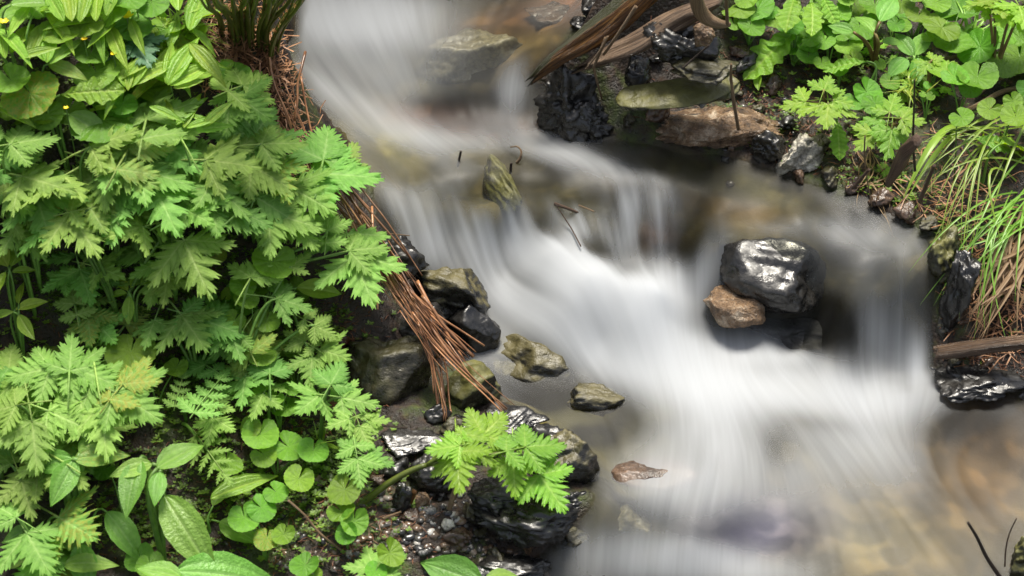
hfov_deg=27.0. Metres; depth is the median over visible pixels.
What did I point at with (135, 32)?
lance leaf plant
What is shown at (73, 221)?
fern leaf plant
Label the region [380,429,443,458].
wet rock
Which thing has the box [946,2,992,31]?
grass tuft
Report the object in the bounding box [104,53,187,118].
lance leaf plant
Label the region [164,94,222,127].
lance leaf plant
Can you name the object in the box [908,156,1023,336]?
grass tuft
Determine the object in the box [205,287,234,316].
kidney leaf plant
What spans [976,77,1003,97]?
twig
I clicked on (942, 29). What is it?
kidney leaf plant
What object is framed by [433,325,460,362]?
dead stalk
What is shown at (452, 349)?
dead stalk
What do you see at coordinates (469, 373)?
dead stalk
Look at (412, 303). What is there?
dead stalk
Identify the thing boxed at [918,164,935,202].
twig
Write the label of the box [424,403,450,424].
stone
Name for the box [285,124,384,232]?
fern leaf plant
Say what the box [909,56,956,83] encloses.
lobed leaf plant
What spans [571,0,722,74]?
bark slab
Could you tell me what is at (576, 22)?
wet rock
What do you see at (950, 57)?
twig
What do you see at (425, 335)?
dead stalk
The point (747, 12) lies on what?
kidney leaf plant
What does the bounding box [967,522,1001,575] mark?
twig
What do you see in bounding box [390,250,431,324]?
dead stalk
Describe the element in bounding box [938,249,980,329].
wet rock
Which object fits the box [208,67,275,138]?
fern leaf plant
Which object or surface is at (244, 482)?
lance leaf plant
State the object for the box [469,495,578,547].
layered rock
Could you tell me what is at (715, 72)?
wet rock
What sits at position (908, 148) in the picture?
root
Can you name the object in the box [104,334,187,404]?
kidney leaf plant
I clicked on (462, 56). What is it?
boulder
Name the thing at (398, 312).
needle litter
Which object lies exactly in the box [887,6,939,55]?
kidney leaf plant
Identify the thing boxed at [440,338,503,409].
dead stalk
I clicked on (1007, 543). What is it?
twig
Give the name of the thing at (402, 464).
stone
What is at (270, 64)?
dead stalk
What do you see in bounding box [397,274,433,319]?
dead stalk
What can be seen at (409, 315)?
dead stalk
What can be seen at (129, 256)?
fern leaf plant
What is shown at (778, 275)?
wet rock
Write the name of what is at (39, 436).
fern leaf plant
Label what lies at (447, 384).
dead stalk
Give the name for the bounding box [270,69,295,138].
dead stalk
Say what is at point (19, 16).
lance leaf plant
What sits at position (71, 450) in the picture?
fern leaf plant
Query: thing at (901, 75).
lobed leaf plant
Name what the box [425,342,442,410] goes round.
dead stalk
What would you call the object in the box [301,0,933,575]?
stream water
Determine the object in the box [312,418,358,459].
grass tuft
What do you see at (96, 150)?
fern leaf plant
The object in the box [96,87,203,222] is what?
fern leaf plant
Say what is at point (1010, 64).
kidney leaf plant
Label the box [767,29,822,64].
kidney leaf plant
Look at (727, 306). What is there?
stone
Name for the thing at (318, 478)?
stone
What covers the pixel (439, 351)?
dead stalk
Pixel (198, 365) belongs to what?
fern leaf plant
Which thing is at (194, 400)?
ladder fern
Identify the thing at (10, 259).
whorled seedling
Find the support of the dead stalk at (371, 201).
on the dead stalk at (425, 295)
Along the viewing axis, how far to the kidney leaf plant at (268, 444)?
2.28 m
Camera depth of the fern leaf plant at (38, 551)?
2.19 m
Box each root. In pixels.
[689,0,730,28]
[885,134,921,187]
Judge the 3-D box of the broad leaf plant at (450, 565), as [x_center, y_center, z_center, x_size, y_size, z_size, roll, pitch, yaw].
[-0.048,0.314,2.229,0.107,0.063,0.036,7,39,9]
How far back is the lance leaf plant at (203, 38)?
2.31 m
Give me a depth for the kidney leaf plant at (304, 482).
2.27 m
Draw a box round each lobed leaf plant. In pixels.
[779,75,859,129]
[851,93,926,161]
[860,37,897,71]
[876,163,890,180]
[892,76,926,105]
[897,69,939,101]
[899,75,953,96]
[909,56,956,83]
[911,52,943,84]
[962,0,1023,58]
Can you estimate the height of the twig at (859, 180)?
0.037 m
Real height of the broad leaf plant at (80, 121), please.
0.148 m
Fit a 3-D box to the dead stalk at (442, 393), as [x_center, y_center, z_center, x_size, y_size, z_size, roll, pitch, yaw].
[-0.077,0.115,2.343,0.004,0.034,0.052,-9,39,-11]
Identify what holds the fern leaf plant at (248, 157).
on the ground
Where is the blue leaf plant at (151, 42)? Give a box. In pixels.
[106,25,168,68]
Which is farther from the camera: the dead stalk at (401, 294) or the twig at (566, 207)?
the twig at (566, 207)
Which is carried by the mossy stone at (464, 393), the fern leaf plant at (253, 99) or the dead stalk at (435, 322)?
the dead stalk at (435, 322)
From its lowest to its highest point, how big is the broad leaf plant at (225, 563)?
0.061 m
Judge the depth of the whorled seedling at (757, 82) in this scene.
2.58 m
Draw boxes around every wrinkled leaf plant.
[47,76,125,170]
[743,32,799,79]
[775,0,840,36]
[823,57,876,90]
[829,118,848,160]
[964,133,1023,187]
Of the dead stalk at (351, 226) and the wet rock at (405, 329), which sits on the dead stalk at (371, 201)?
the dead stalk at (351, 226)
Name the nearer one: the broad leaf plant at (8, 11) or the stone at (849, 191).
the broad leaf plant at (8, 11)
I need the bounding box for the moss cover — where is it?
[0,0,1023,575]
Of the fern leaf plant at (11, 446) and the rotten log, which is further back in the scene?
the rotten log
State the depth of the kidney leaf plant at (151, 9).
2.27 m
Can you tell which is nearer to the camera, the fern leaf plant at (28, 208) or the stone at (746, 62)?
the fern leaf plant at (28, 208)
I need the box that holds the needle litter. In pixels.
[0,2,1023,575]
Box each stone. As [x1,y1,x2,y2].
[313,475,327,486]
[364,405,380,411]
[365,474,384,485]
[378,456,409,477]
[391,482,411,513]
[400,508,418,521]
[415,492,429,507]
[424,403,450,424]
[439,416,463,434]
[441,526,470,550]
[445,359,501,408]
[463,501,476,523]
[472,527,486,538]
[479,333,577,391]
[482,154,521,218]
[486,546,506,560]
[524,1,569,24]
[524,547,532,555]
[530,424,548,439]
[563,526,589,548]
[566,383,625,416]
[611,458,672,491]
[617,503,652,542]
[623,113,635,127]
[645,109,669,122]
[648,54,660,64]
[693,23,715,46]
[703,284,765,327]
[729,44,751,57]
[735,90,743,96]
[736,51,757,74]
[752,103,765,112]
[763,72,782,95]
[775,115,795,128]
[792,169,803,184]
[812,133,830,153]
[820,166,838,188]
[844,175,864,195]
[867,186,896,206]
[892,200,915,225]
[919,214,940,230]
[927,225,959,283]
[947,358,961,366]
[959,315,971,324]
[980,355,993,368]
[1008,536,1023,575]
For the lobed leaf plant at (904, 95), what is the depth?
2.55 m
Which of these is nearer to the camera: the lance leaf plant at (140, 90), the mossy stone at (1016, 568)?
the mossy stone at (1016, 568)
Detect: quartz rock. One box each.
[655,106,782,148]
[775,132,823,175]
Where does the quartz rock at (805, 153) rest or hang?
on the ground
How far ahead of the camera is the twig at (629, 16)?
2.44 m
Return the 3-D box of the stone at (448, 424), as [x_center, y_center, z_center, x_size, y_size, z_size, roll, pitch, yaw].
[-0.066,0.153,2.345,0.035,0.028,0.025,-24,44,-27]
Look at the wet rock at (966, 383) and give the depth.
2.39 m
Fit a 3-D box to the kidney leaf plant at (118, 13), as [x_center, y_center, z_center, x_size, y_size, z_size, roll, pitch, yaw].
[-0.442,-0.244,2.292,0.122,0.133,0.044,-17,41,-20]
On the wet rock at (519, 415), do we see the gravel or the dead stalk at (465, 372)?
the dead stalk at (465, 372)
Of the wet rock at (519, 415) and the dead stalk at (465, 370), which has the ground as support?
the wet rock at (519, 415)
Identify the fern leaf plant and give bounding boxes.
[0,123,90,291]
[0,129,39,245]
[0,149,60,268]
[0,209,62,315]
[0,343,61,410]
[0,365,20,389]
[0,383,93,476]
[0,392,54,459]
[0,402,23,479]
[0,448,75,526]
[0,484,100,575]
[3,332,119,408]
[15,438,96,505]
[17,183,266,312]
[21,124,160,261]
[39,248,125,307]
[48,356,168,462]
[51,389,138,474]
[52,354,113,404]
[53,289,127,351]
[63,142,136,271]
[84,120,211,265]
[86,181,191,265]
[87,304,149,348]
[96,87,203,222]
[105,193,236,308]
[107,233,196,310]
[132,295,256,379]
[142,124,215,237]
[157,120,262,269]
[182,353,250,391]
[192,383,236,446]
[205,99,306,160]
[207,319,283,360]
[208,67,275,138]
[211,124,309,213]
[218,172,326,297]
[220,347,281,410]
[224,132,279,243]
[224,252,338,390]
[226,211,407,309]
[230,311,286,371]
[237,353,297,421]
[283,327,351,394]
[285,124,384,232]
[286,359,381,439]
[325,409,392,465]
[334,434,395,489]
[342,545,406,575]
[356,407,574,514]
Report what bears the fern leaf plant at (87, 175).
on the ground
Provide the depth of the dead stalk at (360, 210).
2.37 m
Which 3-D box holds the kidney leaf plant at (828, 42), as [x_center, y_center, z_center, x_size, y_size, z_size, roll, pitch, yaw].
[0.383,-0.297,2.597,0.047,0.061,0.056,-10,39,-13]
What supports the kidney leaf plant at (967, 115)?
on the ground
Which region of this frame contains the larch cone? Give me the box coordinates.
[335,332,349,351]
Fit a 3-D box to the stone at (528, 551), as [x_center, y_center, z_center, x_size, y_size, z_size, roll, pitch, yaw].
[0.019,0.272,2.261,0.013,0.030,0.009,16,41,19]
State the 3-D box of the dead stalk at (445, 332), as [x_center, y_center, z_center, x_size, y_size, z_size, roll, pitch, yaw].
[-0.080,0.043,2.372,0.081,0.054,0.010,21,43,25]
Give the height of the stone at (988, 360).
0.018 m
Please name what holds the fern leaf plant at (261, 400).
on the ground
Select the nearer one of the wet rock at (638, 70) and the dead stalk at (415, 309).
the dead stalk at (415, 309)
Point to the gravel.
(417, 533)
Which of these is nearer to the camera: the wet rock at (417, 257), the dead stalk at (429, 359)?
the dead stalk at (429, 359)
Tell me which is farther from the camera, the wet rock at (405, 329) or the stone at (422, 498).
the wet rock at (405, 329)
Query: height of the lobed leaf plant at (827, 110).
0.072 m
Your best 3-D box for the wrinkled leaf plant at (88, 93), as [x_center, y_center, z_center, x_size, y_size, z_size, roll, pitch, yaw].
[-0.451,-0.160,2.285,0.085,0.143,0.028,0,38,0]
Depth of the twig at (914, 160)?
2.28 m
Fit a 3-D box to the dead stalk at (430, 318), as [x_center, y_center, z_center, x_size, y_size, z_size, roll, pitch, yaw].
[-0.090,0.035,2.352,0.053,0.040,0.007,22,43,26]
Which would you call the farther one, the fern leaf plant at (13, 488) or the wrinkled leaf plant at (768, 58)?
the wrinkled leaf plant at (768, 58)
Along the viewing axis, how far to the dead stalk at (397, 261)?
2.38 m
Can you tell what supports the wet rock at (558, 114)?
in the stream water
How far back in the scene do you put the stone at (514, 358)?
2.43 m
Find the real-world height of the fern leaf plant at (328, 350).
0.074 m
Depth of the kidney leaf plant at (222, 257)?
2.33 m
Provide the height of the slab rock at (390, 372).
0.115 m
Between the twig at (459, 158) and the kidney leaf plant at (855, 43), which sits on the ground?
the kidney leaf plant at (855, 43)
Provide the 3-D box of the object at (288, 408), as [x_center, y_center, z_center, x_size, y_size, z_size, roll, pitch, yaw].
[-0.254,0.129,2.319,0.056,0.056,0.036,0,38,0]
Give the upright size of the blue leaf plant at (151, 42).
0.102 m
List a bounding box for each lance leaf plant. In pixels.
[0,22,60,58]
[0,28,31,67]
[0,106,35,127]
[8,7,74,55]
[26,11,104,64]
[27,23,82,63]
[40,0,104,64]
[42,2,128,70]
[45,0,117,21]
[87,8,145,55]
[89,79,159,128]
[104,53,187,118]
[109,51,168,89]
[113,17,227,96]
[140,62,211,106]
[149,100,234,132]
[152,0,219,56]
[153,0,226,87]
[162,37,206,88]
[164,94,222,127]
[210,473,277,498]
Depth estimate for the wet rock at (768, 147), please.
2.51 m
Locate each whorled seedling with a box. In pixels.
[0,244,35,342]
[0,282,47,362]
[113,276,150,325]
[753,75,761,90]
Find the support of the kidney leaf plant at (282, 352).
on the ground
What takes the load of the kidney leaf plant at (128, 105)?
on the ground
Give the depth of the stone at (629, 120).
2.56 m
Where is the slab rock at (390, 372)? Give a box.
[338,334,435,405]
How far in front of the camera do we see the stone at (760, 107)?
2.56 m
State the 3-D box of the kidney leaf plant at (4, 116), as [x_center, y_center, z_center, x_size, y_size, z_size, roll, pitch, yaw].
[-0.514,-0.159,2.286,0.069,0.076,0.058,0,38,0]
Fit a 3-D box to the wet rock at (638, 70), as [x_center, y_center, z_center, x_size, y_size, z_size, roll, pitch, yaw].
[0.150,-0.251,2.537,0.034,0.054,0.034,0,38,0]
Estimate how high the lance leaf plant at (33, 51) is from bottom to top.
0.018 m
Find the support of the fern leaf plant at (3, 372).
on the ground
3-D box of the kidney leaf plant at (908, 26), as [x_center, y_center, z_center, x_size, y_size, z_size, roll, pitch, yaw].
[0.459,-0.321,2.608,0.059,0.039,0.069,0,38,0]
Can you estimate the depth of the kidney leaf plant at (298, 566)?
2.21 m
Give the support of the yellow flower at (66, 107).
on the ground
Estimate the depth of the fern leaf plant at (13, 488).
2.21 m
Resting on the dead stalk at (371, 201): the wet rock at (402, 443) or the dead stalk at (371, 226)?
the dead stalk at (371, 226)
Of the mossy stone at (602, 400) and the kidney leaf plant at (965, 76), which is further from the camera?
the kidney leaf plant at (965, 76)
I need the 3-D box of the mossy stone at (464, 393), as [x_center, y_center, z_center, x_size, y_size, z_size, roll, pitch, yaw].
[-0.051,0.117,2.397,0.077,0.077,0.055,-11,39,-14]
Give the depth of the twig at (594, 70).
2.50 m
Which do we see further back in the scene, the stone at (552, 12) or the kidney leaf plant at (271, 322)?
the stone at (552, 12)
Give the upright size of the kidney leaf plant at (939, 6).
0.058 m
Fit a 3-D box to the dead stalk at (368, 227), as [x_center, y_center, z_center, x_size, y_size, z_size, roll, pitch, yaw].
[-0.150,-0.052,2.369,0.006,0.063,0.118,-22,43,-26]
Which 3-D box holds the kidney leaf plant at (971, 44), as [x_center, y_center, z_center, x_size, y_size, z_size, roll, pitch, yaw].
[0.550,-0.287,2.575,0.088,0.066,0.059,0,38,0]
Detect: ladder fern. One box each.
[162,371,190,422]
[176,367,232,437]
[181,422,235,486]
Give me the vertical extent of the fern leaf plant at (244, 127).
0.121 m
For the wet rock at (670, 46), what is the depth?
2.45 m
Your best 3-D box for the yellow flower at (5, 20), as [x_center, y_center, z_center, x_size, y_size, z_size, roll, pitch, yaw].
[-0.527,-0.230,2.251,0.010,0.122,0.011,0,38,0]
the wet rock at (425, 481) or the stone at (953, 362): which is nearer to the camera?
the wet rock at (425, 481)
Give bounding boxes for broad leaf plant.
[0,0,49,90]
[2,524,85,551]
[4,535,72,575]
[42,60,102,170]
[42,437,129,513]
[58,508,140,575]
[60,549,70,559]
[109,443,214,561]
[136,551,269,575]
[206,488,253,543]
[290,278,340,329]
[421,554,516,575]
[828,0,902,67]
[888,32,930,84]
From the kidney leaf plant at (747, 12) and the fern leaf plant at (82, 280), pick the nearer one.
the fern leaf plant at (82, 280)
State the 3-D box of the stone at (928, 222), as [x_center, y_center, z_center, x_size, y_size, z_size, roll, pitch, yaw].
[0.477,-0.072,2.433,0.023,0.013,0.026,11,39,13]
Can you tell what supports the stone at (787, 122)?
on the ground
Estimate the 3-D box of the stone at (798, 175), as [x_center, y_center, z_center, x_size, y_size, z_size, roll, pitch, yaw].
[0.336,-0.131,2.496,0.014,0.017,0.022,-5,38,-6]
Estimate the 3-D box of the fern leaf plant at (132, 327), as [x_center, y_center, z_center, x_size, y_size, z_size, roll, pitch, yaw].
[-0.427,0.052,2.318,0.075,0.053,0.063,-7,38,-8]
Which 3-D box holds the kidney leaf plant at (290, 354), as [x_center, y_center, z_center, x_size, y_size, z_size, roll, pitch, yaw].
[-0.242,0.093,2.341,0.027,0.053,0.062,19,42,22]
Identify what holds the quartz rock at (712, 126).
on the ground
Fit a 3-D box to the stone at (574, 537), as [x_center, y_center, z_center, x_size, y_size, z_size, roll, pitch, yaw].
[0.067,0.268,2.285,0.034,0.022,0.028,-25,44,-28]
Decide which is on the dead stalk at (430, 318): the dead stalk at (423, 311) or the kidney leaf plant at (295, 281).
the dead stalk at (423, 311)
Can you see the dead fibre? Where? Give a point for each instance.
(242, 50)
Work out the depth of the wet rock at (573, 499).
2.29 m
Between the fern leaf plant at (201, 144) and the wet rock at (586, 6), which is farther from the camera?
the wet rock at (586, 6)
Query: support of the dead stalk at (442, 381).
on the stone at (448, 424)
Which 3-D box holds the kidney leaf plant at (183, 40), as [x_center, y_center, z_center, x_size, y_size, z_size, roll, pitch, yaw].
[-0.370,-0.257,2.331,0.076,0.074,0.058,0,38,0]
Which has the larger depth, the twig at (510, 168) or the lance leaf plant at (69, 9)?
the twig at (510, 168)
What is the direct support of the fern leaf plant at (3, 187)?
on the ground
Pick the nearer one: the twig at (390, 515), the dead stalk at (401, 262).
the twig at (390, 515)
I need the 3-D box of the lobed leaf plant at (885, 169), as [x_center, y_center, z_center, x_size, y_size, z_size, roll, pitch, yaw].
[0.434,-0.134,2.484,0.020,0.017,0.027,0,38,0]
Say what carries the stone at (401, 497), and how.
on the ground
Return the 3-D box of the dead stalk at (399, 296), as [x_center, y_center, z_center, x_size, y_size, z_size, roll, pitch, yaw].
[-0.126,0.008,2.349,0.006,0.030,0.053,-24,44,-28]
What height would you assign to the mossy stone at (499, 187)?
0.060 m
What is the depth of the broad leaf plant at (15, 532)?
2.24 m
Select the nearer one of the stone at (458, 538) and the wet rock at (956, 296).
the stone at (458, 538)
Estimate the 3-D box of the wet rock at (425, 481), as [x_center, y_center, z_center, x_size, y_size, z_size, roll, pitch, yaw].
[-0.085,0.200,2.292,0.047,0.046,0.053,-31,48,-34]
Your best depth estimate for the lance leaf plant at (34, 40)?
2.24 m
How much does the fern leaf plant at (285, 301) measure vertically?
0.137 m
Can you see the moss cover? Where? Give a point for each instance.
(316, 490)
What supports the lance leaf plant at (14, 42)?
on the ground
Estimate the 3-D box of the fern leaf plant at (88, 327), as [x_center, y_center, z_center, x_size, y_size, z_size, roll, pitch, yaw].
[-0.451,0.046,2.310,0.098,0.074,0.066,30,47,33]
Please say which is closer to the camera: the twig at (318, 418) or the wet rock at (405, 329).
the twig at (318, 418)
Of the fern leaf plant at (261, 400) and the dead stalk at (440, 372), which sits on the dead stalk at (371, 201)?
the dead stalk at (440, 372)
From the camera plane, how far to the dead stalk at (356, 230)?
2.37 m
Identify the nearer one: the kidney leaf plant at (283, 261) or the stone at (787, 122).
the kidney leaf plant at (283, 261)
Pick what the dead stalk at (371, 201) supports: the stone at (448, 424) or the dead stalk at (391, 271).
the dead stalk at (391, 271)
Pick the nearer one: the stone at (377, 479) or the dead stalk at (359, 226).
the stone at (377, 479)
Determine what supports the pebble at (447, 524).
on the gravel
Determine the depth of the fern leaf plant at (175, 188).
2.24 m
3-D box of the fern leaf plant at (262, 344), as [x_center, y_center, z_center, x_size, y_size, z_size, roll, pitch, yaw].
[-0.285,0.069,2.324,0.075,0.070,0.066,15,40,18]
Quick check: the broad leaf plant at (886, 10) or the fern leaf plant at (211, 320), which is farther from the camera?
the broad leaf plant at (886, 10)
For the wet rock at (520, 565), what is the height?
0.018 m
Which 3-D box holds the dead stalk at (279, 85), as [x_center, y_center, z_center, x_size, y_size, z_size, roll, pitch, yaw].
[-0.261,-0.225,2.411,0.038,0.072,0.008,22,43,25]
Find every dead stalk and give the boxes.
[266,88,293,129]
[268,56,297,118]
[268,57,292,128]
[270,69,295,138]
[273,62,306,134]
[281,89,338,198]
[289,70,302,125]
[294,51,306,120]
[300,76,311,130]
[311,138,410,259]
[337,193,396,294]
[338,193,360,224]
[341,208,399,294]
[342,190,416,280]
[343,193,391,290]
[347,190,377,231]
[348,232,444,354]
[350,192,406,289]
[354,210,417,284]
[358,211,403,291]
[360,187,422,275]
[371,206,378,309]
[380,281,417,312]
[387,276,410,313]
[388,240,421,293]
[388,273,425,339]
[389,274,444,347]
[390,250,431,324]
[392,271,435,317]
[392,277,468,358]
[392,296,452,370]
[393,274,445,324]
[395,276,429,331]
[396,296,446,373]
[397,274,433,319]
[399,287,474,355]
[399,310,446,372]
[400,274,458,366]
[400,282,444,355]
[401,279,457,349]
[404,293,513,404]
[405,288,443,347]
[407,292,475,351]
[407,318,442,401]
[409,288,436,331]
[410,307,507,408]
[411,310,443,357]
[411,312,486,392]
[412,296,451,340]
[412,297,484,345]
[413,300,467,357]
[416,280,465,361]
[417,321,433,393]
[419,321,438,357]
[420,295,473,357]
[421,327,445,420]
[423,334,438,403]
[424,309,463,349]
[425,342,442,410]
[426,328,445,403]
[427,337,501,411]
[428,323,497,401]
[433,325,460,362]
[435,367,446,418]
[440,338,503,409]
[440,355,443,420]
[441,352,451,412]
[445,338,503,411]
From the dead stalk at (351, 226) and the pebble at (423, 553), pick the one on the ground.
the pebble at (423, 553)
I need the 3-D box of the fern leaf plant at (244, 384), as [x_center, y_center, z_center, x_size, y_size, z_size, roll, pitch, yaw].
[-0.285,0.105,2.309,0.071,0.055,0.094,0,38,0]
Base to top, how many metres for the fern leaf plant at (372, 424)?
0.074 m
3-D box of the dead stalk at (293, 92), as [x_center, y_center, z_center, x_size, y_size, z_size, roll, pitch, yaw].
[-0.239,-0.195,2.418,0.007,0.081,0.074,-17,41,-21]
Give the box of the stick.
[932,335,1023,359]
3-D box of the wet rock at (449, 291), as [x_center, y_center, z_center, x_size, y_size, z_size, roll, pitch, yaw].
[-0.071,0.010,2.471,0.096,0.076,0.059,4,38,5]
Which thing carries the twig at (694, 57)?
on the wet rock at (715, 72)
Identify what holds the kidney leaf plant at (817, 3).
on the ground
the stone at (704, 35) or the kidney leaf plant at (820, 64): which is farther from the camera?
the kidney leaf plant at (820, 64)
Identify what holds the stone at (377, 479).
on the ground
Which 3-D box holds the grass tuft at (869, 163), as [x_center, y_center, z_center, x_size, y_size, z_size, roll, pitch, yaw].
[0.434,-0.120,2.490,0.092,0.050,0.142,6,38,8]
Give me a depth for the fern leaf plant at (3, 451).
2.24 m
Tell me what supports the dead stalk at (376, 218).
on the dead stalk at (371, 201)
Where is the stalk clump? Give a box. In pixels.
[200,0,304,58]
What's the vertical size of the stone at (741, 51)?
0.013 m
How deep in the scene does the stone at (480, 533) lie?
2.28 m
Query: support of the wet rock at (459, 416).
on the ground
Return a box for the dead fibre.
[182,0,1023,372]
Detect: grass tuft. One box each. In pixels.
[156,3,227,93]
[181,12,238,86]
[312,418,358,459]
[846,146,916,228]
[866,62,938,106]
[900,99,1023,313]
[903,124,958,197]
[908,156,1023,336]
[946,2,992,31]
[963,206,1023,350]
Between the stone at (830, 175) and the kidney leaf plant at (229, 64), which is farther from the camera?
the stone at (830, 175)
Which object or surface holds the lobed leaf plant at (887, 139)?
on the ground
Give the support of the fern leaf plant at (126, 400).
on the ground
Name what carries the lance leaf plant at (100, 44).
on the ground
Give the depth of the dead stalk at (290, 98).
2.38 m
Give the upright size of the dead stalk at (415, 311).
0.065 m
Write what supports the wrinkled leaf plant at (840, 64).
on the ground
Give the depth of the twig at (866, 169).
2.43 m
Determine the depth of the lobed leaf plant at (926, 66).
2.54 m
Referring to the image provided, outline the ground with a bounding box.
[0,0,1023,575]
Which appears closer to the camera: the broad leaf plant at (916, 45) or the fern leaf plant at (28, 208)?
the fern leaf plant at (28, 208)
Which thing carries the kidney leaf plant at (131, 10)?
on the ground
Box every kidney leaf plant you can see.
[0,62,63,163]
[0,103,51,163]
[38,1,152,77]
[55,93,137,143]
[71,16,137,114]
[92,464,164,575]
[93,8,138,49]
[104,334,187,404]
[110,0,169,18]
[123,81,170,104]
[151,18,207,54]
[188,249,226,272]
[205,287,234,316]
[210,449,314,502]
[217,59,262,89]
[221,289,257,315]
[224,293,280,365]
[227,494,294,560]
[229,246,295,312]
[240,416,328,477]
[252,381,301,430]
[255,278,288,311]
[267,331,288,356]
[278,343,305,383]
[289,276,308,313]
[289,551,322,575]
[326,473,368,549]
[364,536,404,575]
[721,0,780,44]
[764,6,818,65]
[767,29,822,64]
[785,0,823,27]
[813,49,863,87]
[815,23,852,60]
[816,2,880,58]
[838,0,865,17]
[844,58,899,116]
[859,0,960,37]
[863,10,911,36]
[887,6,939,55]
[910,0,938,8]
[919,81,934,121]
[922,0,979,60]
[928,60,998,115]
[933,27,1000,62]
[949,107,974,180]
[977,91,1023,136]
[987,22,1023,78]
[1011,80,1023,111]
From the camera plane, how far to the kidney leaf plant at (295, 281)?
2.37 m
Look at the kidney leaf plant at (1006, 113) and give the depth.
2.48 m
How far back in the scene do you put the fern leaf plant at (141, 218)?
2.28 m
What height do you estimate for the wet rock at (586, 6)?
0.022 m
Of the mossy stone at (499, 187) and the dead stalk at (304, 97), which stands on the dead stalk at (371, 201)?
the dead stalk at (304, 97)
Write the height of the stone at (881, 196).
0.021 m
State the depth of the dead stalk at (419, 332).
2.34 m
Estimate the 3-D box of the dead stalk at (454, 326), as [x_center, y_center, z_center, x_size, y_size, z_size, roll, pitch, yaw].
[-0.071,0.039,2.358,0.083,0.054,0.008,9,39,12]
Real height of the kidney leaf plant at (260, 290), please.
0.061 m
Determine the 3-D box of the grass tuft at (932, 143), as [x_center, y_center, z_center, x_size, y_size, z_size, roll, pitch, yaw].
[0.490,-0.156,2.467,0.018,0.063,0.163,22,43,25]
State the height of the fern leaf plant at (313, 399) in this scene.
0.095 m
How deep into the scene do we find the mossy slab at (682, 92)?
2.48 m
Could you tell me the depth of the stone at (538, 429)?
2.32 m
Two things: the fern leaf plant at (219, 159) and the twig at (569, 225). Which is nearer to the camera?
the fern leaf plant at (219, 159)
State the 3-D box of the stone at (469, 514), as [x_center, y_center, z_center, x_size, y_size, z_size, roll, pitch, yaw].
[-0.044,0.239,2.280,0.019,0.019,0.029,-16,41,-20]
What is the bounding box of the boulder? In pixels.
[415,28,522,83]
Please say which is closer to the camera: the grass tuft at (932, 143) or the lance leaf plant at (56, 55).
the lance leaf plant at (56, 55)
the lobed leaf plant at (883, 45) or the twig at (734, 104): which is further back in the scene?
the lobed leaf plant at (883, 45)
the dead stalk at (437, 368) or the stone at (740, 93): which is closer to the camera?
the dead stalk at (437, 368)
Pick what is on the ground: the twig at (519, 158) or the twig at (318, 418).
the twig at (318, 418)
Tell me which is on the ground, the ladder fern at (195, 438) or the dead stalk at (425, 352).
the ladder fern at (195, 438)
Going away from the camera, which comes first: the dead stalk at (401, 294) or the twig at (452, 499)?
the twig at (452, 499)
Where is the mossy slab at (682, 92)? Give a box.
[615,75,740,109]
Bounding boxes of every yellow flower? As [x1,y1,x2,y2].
[0,18,13,64]
[64,106,77,166]
[82,37,89,66]
[123,11,134,59]
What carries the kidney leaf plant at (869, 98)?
on the ground
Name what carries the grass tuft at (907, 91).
on the ground
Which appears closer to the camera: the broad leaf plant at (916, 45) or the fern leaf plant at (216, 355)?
the fern leaf plant at (216, 355)
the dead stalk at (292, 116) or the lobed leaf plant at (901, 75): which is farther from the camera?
the lobed leaf plant at (901, 75)
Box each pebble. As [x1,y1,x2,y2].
[418,505,436,514]
[418,550,427,555]
[441,518,454,530]
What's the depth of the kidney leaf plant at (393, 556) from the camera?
2.21 m
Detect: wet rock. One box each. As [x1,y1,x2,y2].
[378,235,428,282]
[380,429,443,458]
[398,302,455,353]
[409,453,452,493]
[412,266,490,328]
[441,414,479,446]
[448,304,500,358]
[467,475,515,516]
[476,554,551,575]
[485,401,549,432]
[528,422,573,435]
[533,64,596,156]
[550,428,599,483]
[563,491,589,519]
[569,16,585,28]
[573,93,613,144]
[581,0,595,17]
[624,55,651,85]
[642,22,722,63]
[670,57,739,85]
[717,237,826,313]
[738,318,821,353]
[750,130,786,163]
[934,364,1023,403]
[935,316,948,338]
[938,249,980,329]
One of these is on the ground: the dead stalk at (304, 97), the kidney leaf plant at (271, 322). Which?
the kidney leaf plant at (271, 322)
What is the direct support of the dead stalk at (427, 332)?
on the ground
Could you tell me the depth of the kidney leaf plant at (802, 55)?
2.58 m
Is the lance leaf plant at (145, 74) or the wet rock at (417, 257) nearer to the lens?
the lance leaf plant at (145, 74)
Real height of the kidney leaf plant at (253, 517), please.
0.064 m
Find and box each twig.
[287,499,345,554]
[303,413,404,428]
[382,511,400,519]
[410,490,416,503]
[447,487,457,510]
[456,151,461,166]
[509,162,512,173]
[510,146,521,163]
[554,202,578,213]
[555,203,580,246]
[585,36,608,69]
[593,37,605,98]
[602,5,637,55]
[682,45,709,68]
[725,0,728,24]
[729,63,739,130]
[852,168,870,188]
[864,135,872,206]
[912,79,915,171]
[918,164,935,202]
[942,55,957,59]
[960,86,1016,116]
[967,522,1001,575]
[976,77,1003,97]
[1004,518,1016,566]
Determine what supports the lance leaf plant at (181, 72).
on the ground
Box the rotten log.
[526,0,657,86]
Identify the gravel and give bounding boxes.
[131,81,1023,575]

